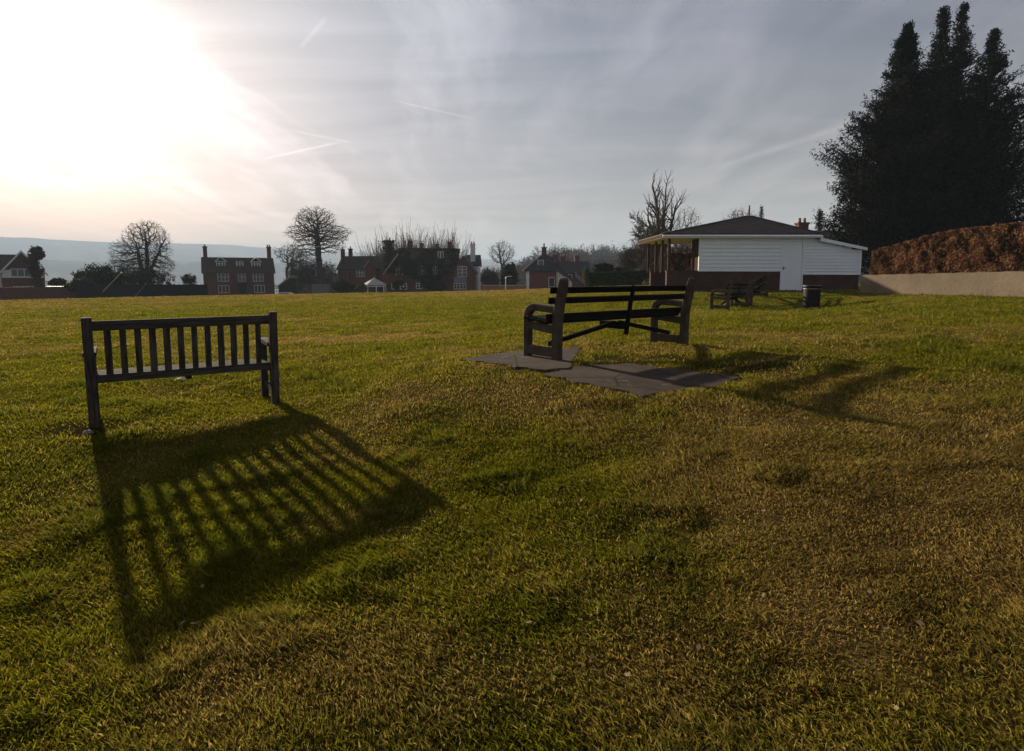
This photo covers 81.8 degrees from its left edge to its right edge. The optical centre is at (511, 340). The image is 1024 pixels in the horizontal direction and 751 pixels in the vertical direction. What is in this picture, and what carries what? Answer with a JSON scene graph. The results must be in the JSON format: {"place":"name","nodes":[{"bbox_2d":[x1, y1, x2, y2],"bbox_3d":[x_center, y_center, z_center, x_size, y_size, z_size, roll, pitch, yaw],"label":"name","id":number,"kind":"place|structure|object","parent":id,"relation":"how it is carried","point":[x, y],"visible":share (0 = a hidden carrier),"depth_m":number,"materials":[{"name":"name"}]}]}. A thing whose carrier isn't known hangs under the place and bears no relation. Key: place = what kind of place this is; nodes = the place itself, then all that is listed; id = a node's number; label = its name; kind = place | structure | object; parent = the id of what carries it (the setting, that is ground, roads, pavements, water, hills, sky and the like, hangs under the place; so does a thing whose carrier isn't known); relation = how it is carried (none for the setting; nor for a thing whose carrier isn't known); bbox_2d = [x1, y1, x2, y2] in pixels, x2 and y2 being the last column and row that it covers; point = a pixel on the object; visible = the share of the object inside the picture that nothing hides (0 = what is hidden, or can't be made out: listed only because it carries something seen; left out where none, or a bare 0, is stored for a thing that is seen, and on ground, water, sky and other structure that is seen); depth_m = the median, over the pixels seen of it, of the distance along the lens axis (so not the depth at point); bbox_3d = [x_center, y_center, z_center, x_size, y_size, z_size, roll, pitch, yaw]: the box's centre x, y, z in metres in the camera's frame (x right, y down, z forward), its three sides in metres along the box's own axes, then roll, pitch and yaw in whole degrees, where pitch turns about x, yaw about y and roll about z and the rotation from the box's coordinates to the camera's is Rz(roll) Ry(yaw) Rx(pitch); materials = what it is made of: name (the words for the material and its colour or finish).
{"place":"outdoors","nodes":[
{"label":"outdoors","id":0,"kind":"place"},
{"bbox_2d":[0,237,523,293],"bbox_3d":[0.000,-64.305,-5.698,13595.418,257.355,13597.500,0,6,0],"label":"hills","id":1,"kind":"structure","parent":0,"point":[64,259],"depth_m":2449.36,"materials":[{"name":"grey"}]},
{"bbox_2d":[274,244,870,293],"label":"woodland","id":2,"kind":"object","parent":1,"relation":"on","point":[307,289],"visible":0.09,"depth_m":233.46,"materials":[{"name":"brown plant"}]},
{"bbox_2d":[481,238,869,289],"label":"undergrowth","id":3,"kind":"object","parent":1,"relation":"on","point":[592,259],"visible":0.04,"depth_m":230.82,"materials":[{"name":"plant"}]},
{"bbox_2d":[0,283,1023,750],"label":"ground","id":4,"kind":"structure","parent":0,"point":[196,474],"depth_m":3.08,"materials":[{"name":"green plant"}]},
{"bbox_2d":[0,250,47,286],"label":"gabled house","id":5,"kind":"structure","parent":4,"relation":"on","point":[14,272],"depth_m":75.27,"materials":[{"name":"brick"}]},
{"bbox_2d":[10,269,30,276],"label":"window","id":6,"kind":"structure","parent":5,"relation":"in","point":[14,272],"depth_m":75.26,"materials":[{"name":"white glass"}]},
{"bbox_2d":[22,245,45,286],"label":"tree","id":7,"kind":"object","parent":4,"relation":"on","point":[36,256],"visible":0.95,"depth_m":73.23,"materials":[{"name":"green plant"}]},
{"bbox_2d":[0,286,75,299],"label":"garden wall","id":8,"kind":"structure","parent":4,"relation":"on","point":[29,293],"depth_m":61.83,"materials":[{"name":"brick"}]},
{"bbox_2d":[46,277,66,285],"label":"garden shrub","id":9,"kind":"object","parent":4,"relation":"on","point":[59,281],"visible":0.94,"depth_m":65.38,"materials":[{"name":"green plant"}]},
{"bbox_2d":[62,276,95,297],"bbox_3d":[-44.410,-4.900,61.003,3.000,3.464,2.571,3,7,27],"label":"laurel bush","id":10,"kind":"object","parent":4,"relation":"on","point":[71,288],"visible":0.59,"depth_m":60.30,"materials":[{"name":"green plant"}]},
{"bbox_2d":[83,429,93,433],"bbox_3d":[-3.551,0.774,4.951,0.082,0.047,0.069,5,8,36],"label":"stone","id":11,"kind":"object","parent":4,"relation":"on","point":[90,431],"visible":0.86,"depth_m":4.93,"materials":[{"name":"grey stone"}]},
{"bbox_2d":[69,262,123,285],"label":"evergreen bush","id":12,"kind":"object","parent":4,"relation":"on","point":[106,274],"visible":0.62,"depth_m":65.02,"materials":[{"name":"green plant"}]},
{"bbox_2d":[75,284,207,297],"bbox_3d":[-36.268,-4.192,57.945,12.882,2.620,0.120,0,6,0],"label":"garden fence","id":13,"kind":"object","parent":4,"relation":"on","point":[113,290],"visible":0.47,"depth_m":57.81,"materials":[{"name":"brown wood"}]},
{"bbox_2d":[107,218,177,281],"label":"bare tree","id":14,"kind":"object","parent":4,"relation":"on","point":[147,260],"visible":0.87,"depth_m":70.83,"materials":[{"name":"brown plant"}]},
{"bbox_2d":[113,264,175,284],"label":"brown thicket","id":15,"kind":"object","parent":4,"relation":"on","point":[135,277],"visible":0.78,"depth_m":67.30,"materials":[{"name":"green plant"}]},
{"bbox_2d":[80,311,279,427],"bbox_3d":[-3.167,0.238,5.744,1.605,1.012,0.650,-4,7,-34],"label":"park bench","id":16,"kind":"object","parent":4,"relation":"on","point":[94,376],"visible":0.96,"depth_m":5.47,"materials":[{"name":"brown wood"}]},
{"bbox_2d":[180,273,196,284],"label":"brown thicket","id":17,"kind":"object","parent":4,"relation":"on","point":[188,280],"visible":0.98,"depth_m":65.35,"materials":[{"name":"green plant"}]},
{"bbox_2d":[201,244,275,295],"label":"brick cottage","id":18,"kind":"structure","parent":4,"relation":"on","point":[222,276],"depth_m":89.85,"materials":[{"name":"brick"}]},
{"bbox_2d":[217,273,228,281],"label":"window","id":19,"kind":"structure","parent":18,"relation":"in","point":[221,277],"depth_m":88.49,"materials":[{"name":"white glass"}]},
{"bbox_2d":[218,285,229,292],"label":"window","id":20,"kind":"structure","parent":18,"relation":"in","point":[221,288],"depth_m":88.66,"materials":[{"name":"white glass"}]},
{"bbox_2d":[238,273,245,280],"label":"window","id":21,"kind":"structure","parent":18,"relation":"in","point":[241,276],"depth_m":89.62,"materials":[{"name":"white glass"}]},
{"bbox_2d":[239,284,245,294],"bbox_3d":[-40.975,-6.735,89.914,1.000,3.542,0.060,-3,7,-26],"label":"door","id":22,"kind":"structure","parent":18,"relation":"in","point":[242,287],"depth_m":89.79,"materials":[{"name":"grey wood"}]},
{"bbox_2d":[253,274,263,280],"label":"window","id":23,"kind":"structure","parent":18,"relation":"in","point":[256,277],"depth_m":90.63,"materials":[{"name":"white glass"}]},
{"bbox_2d":[254,285,264,292],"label":"window","id":24,"kind":"structure","parent":18,"relation":"in","point":[257,288],"depth_m":90.86,"materials":[{"name":"white glass"}]},
{"bbox_2d":[277,276,296,293],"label":"garden shed","id":25,"kind":"structure","parent":4,"relation":"on","point":[288,284],"depth_m":83.73,"materials":[{"name":"grey"}]},
{"bbox_2d":[273,241,315,278],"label":"bare tree","id":26,"kind":"object","parent":4,"relation":"on","point":[287,258],"visible":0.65,"depth_m":98.82,"materials":[{"name":"brown plant"}]},
{"bbox_2d":[283,254,338,293],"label":"brown thicket","id":27,"kind":"object","parent":4,"relation":"on","point":[303,273],"visible":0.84,"depth_m":93.84,"materials":[{"name":"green plant"}]},
{"bbox_2d":[282,206,352,290],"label":"bare oak","id":28,"kind":"object","parent":4,"relation":"on","point":[317,237],"visible":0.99,"depth_m":84.60,"materials":[{"name":"brown plant"}]},
{"bbox_2d":[312,284,328,293],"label":"garden fence","id":29,"kind":"object","parent":4,"relation":"on","point":[317,287],"visible":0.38,"depth_m":73.73,"materials":[{"name":"grey wood"}]},
{"bbox_2d":[331,280,355,292],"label":"garden shrub","id":30,"kind":"object","parent":4,"relation":"on","point":[340,286],"visible":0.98,"depth_m":71.30,"materials":[{"name":"green plant"}]},
{"bbox_2d":[336,246,385,292],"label":"brick villa","id":31,"kind":"object","parent":4,"relation":"on","point":[352,269],"visible":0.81,"depth_m":95.52,"materials":[{"name":"brown tile"}]},
{"bbox_2d":[356,270,364,276],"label":"window","id":32,"kind":"structure","parent":31,"relation":"in","point":[360,273],"depth_m":95.38,"materials":[{"name":"white glass"}]},
{"bbox_2d":[354,282,367,292],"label":"laurel bush","id":33,"kind":"object","parent":4,"relation":"on","point":[361,287],"visible":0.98,"depth_m":69.41,"materials":[{"name":"green plant"}]},
{"bbox_2d":[363,277,386,292],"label":"conservatory","id":34,"kind":"object","parent":4,"relation":"on","point":[373,285],"visible":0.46,"depth_m":74.74,"materials":[{"name":"white glass"}]},
{"bbox_2d":[354,224,407,255],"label":"pollard tree","id":35,"kind":"object","parent":4,"relation":"on","point":[376,248],"visible":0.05,"depth_m":109.70,"materials":[{"name":"brown plant"}]},
{"bbox_2d":[367,218,431,255],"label":"pollard tree","id":36,"kind":"object","parent":4,"relation":"on","point":[404,240],"visible":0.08,"depth_m":109.46,"materials":[{"name":"brown plant"}]},
{"bbox_2d":[395,223,457,247],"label":"pollard tree","id":37,"kind":"object","parent":4,"relation":"on","point":[426,238],"visible":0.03,"depth_m":109.16,"materials":[{"name":"brown plant"}]},
{"bbox_2d":[378,237,477,292],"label":"ivy clad house","id":38,"kind":"structure","parent":4,"relation":"on","point":[410,268],"depth_m":84.50,"materials":[{"name":"brick"}]},
{"bbox_2d":[396,266,401,274],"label":"window","id":39,"kind":"structure","parent":38,"relation":"in","point":[397,266],"depth_m":84.37,"materials":[{"name":"white glass"}]},
{"bbox_2d":[400,283,406,288],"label":"window","id":40,"kind":"structure","parent":38,"relation":"in","point":[404,285],"depth_m":84.62,"materials":[{"name":"white glass"}]},
{"bbox_2d":[416,283,421,288],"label":"window","id":41,"kind":"structure","parent":38,"relation":"in","point":[417,284],"depth_m":84.60,"materials":[{"name":"white glass"}]},
{"bbox_2d":[454,283,465,288],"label":"window","id":42,"kind":"structure","parent":38,"relation":"in","point":[456,285],"depth_m":83.04,"materials":[{"name":"white glass"}]},
{"bbox_2d":[457,266,466,276],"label":"window","id":43,"kind":"structure","parent":38,"relation":"in","point":[462,270],"depth_m":82.82,"materials":[{"name":"white glass"}]},
{"bbox_2d":[418,224,475,258],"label":"pollard tree","id":44,"kind":"object","parent":4,"relation":"on","point":[454,244],"visible":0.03,"depth_m":110.90,"materials":[{"name":"brown plant"}]},
{"bbox_2d":[466,242,481,290],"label":"white cottage","id":45,"kind":"structure","parent":4,"relation":"on","point":[474,259],"depth_m":91.95,"materials":[{"name":"paint"}]},
{"bbox_2d":[480,266,499,284],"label":"brown thicket","id":46,"kind":"object","parent":4,"relation":"on","point":[488,277],"visible":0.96,"depth_m":83.24,"materials":[{"name":"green plant"}]},
{"bbox_2d":[2,311,986,721],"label":"fallen leaves","id":47,"kind":"object","parent":4,"relation":"on","point":[698,647],"visible":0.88,"depth_m":2.40,"materials":[{"name":"brown plant"}]},
{"bbox_2d":[487,240,515,284],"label":"bare tree","id":48,"kind":"object","parent":4,"relation":"on","point":[503,254],"visible":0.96,"depth_m":118.44,"materials":[{"name":"brown plant"}]},
{"bbox_2d":[482,285,525,290],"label":"wall","id":49,"kind":"structure","parent":4,"relation":"on","point":[493,287],"depth_m":71.73,"materials":[{"name":"brick"}]},
{"bbox_2d":[500,262,518,284],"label":"evergreen bush","id":50,"kind":"object","parent":4,"relation":"on","point":[508,270],"visible":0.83,"depth_m":74.96,"materials":[{"name":"green plant"}]},
{"bbox_2d":[461,347,581,372],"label":"pavement","id":51,"kind":"structure","parent":4,"relation":"on","point":[516,360],"depth_m":6.42,"materials":[{"name":"concrete"}]},
{"bbox_2d":[523,243,574,288],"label":"red boarded house","id":52,"kind":"structure","parent":4,"relation":"on","point":[542,271],"depth_m":77.64,"materials":[{"name":"brick"}]},
{"bbox_2d":[548,277,554,286],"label":"window","id":53,"kind":"structure","parent":52,"relation":"in","point":[551,279],"depth_m":77.58,"materials":[{"name":"white glass"}]},
{"bbox_2d":[531,243,573,260],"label":"bare tree","id":54,"kind":"object","parent":4,"relation":"on","point":[554,252],"visible":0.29,"depth_m":128.35,"materials":[{"name":"brown plant"}]},
{"bbox_2d":[551,253,590,286],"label":"slate roofed house","id":55,"kind":"structure","parent":4,"relation":"on","point":[573,270],"depth_m":90.74,"materials":[{"name":"brick"}]},
{"bbox_2d":[582,264,592,286],"bbox_3d":[6.067,-4.972,46.735,1.076,2.049,0.816,0,6,0],"label":"variegated bush","id":56,"kind":"object","parent":4,"relation":"on","point":[585,270],"visible":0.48,"depth_m":46.61,"materials":[{"name":"green plant"}]},
{"bbox_2d":[523,278,695,360],"bbox_3d":[1.236,-0.277,7.236,2.415,0.969,0.676,-5,8,-38],"label":"wooden bench","id":57,"kind":"object","parent":4,"relation":"on","point":[559,317],"visible":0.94,"depth_m":6.94,"materials":[{"name":"brown wood"}]},
{"bbox_2d":[592,262,629,271],"bbox_3d":[8.306,-5.349,49.721,3.204,2.468,1.965,0,6,0],"label":"garden shrub","id":58,"kind":"object","parent":4,"relation":"on","point":[603,267],"visible":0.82,"depth_m":49.32,"materials":[{"name":"green plant"}]},
{"bbox_2d":[587,269,664,285],"bbox_3d":[8.779,-4.701,45.760,5.882,1.675,1.336,2,7,20],"label":"clipped hedge","id":59,"kind":"object","parent":4,"relation":"on","point":[620,278],"visible":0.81,"depth_m":45.43,"materials":[{"name":"green plant"}]},
{"bbox_2d":[542,363,741,400],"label":"pavement","id":60,"kind":"structure","parent":4,"relation":"on","point":[641,381],"depth_m":5.38,"materials":[{"name":"concrete"}]},
{"bbox_2d":[629,209,678,272],"bbox_3d":[9.909,-6.697,42.787,3.833,5.568,4.193,-3,7,-23],"label":"bare tree","id":61,"kind":"object","parent":4,"relation":"on","point":[652,231],"visible":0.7,"depth_m":42.32,"materials":[{"name":"brown plant"}]},
{"bbox_2d":[617,244,691,270],"bbox_3d":[12.680,-6.777,52.531,5.010,5.180,6.700,-4,8,-36],"label":"brown thicket","id":62,"kind":"object","parent":4,"relation":"on","point":[632,264],"visible":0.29,"depth_m":52.91,"materials":[{"name":"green plant"}]},
{"bbox_2d":[641,169,686,270],"bbox_3d":[11.494,-8.441,44.552,3.551,9.027,3.326,4,7,34],"label":"lopped tree","id":63,"kind":"object","parent":4,"relation":"on","point":[658,214],"visible":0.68,"depth_m":44.34,"materials":[{"name":"brown plant"}]},
{"bbox_2d":[672,206,703,252],"bbox_3d":[14.194,-7.680,48.458,2.934,6.720,2.632,4,7,30],"label":"bare tree","id":64,"kind":"object","parent":4,"relation":"on","point":[683,224],"visible":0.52,"depth_m":48.28,"materials":[{"name":"brown plant"}]},
{"bbox_2d":[666,252,719,271],"bbox_3d":[12.551,-3.726,32.036,8.174,2.189,1.427,1,6,11],"label":"beech hedge","id":65,"kind":"object","parent":4,"relation":"on","point":[680,261],"visible":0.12,"depth_m":32.06,"materials":[{"name":"brown plant"}]},
{"bbox_2d":[710,280,752,309],"bbox_3d":[6.975,-1.416,18.765,0.666,0.956,2.383,4,7,35],"label":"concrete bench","id":66,"kind":"object","parent":4,"relation":"on","point":[740,293],"visible":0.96,"depth_m":18.34,"materials":[{"name":"brown wood"}]},
{"bbox_2d":[721,207,757,219],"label":"bare tree","id":67,"kind":"object","parent":4,"relation":"on","point":[735,214],"visible":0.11,"depth_m":68.60,"materials":[{"name":"brown plant"}]},
{"bbox_2d":[734,272,770,305],"bbox_3d":[8.539,-1.790,20.928,0.667,0.956,2.383,4,14,35],"label":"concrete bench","id":68,"kind":"object","parent":4,"relation":"on","point":[756,286],"visible":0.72,"depth_m":21.04,"materials":[{"name":"brown wood"}]},
{"bbox_2d":[638,205,867,290],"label":"pavilion","id":69,"kind":"structure","parent":4,"relation":"on","point":[745,249],"depth_m":25.78,"materials":[{"name":"white wood"}]},
{"bbox_2d":[781,241,802,290],"bbox_3d":[12.216,-3.222,25.786,0.847,2.149,0.085,0,6,0],"label":"door","id":70,"kind":"structure","parent":69,"relation":"in","point":[792,250],"depth_m":25.79,"materials":[{"name":"white paint"}]},
{"bbox_2d":[758,206,764,217],"bbox_3d":[25.781,-9.335,61.398,3.212,9.316,2.797,0,6,0],"label":"conifer tree","id":71,"kind":"object","parent":4,"relation":"on","point":[761,211],"visible":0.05,"depth_m":60.89,"materials":[{"name":"green plant"}]},
{"bbox_2d":[803,285,821,307],"bbox_3d":[9.620,-1.405,18.959,0.560,0.714,0.560,0,6,0],"label":"litter bin","id":72,"kind":"object","parent":4,"relation":"on","point":[811,295],"visible":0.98,"depth_m":18.75,"materials":[{"name":"metal"}]},
{"bbox_2d":[812,208,824,230],"bbox_3d":[25.715,-7.414,49.566,2.775,7.295,2.559,0,6,0],"label":"conifer tree","id":73,"kind":"object","parent":4,"relation":"on","point":[818,213],"visible":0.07,"depth_m":49.19,"materials":[{"name":"green plant"}]},
{"bbox_2d":[794,218,852,243],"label":"brick chimneyed house","id":74,"kind":"structure","parent":4,"relation":"on","point":[803,224],"depth_m":45.22,"materials":[{"name":"brick"}]},
{"bbox_2d":[809,19,1019,276],"bbox_3d":[20.187,-9.380,30.642,8.244,13.830,8.993,0,6,0],"label":"conifer tree","id":75,"kind":"object","parent":4,"relation":"on","point":[895,152],"visible":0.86,"depth_m":29.44,"materials":[{"name":"green plant"}]},
{"bbox_2d":[846,5,1023,244],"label":"conifer tree","id":76,"kind":"object","parent":4,"relation":"on","point":[940,49],"visible":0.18,"depth_m":30.60,"materials":[{"name":"green plant"}]},
{"bbox_2d":[860,271,1023,296],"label":"retaining wall","id":77,"kind":"structure","parent":4,"relation":"on","point":[1005,283],"depth_m":17.01,"materials":[{"name":"concrete"}]},
{"bbox_2d":[869,221,1023,274],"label":"beech hedge","id":78,"kind":"object","parent":77,"relation":"on","point":[996,247],"visible":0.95,"depth_m":17.00,"materials":[{"name":"brown plant"}]},
{"bbox_2d":[926,1,1023,225],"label":"conifer tree","id":79,"kind":"object","parent":4,"relation":"on","point":[965,34],"visible":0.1,"depth_m":32.06,"materials":[{"name":"green plant"}]},
{"bbox_2d":[927,27,1023,227],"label":"conifer tree","id":80,"kind":"object","parent":4,"relation":"on","point":[994,61],"visible":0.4,"depth_m":30.34,"materials":[{"name":"green plant"}]},
{"bbox_2d":[0,0,1023,259],"label":"sky","id":81,"kind":"structure","parent":0,"point":[524,124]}
]}

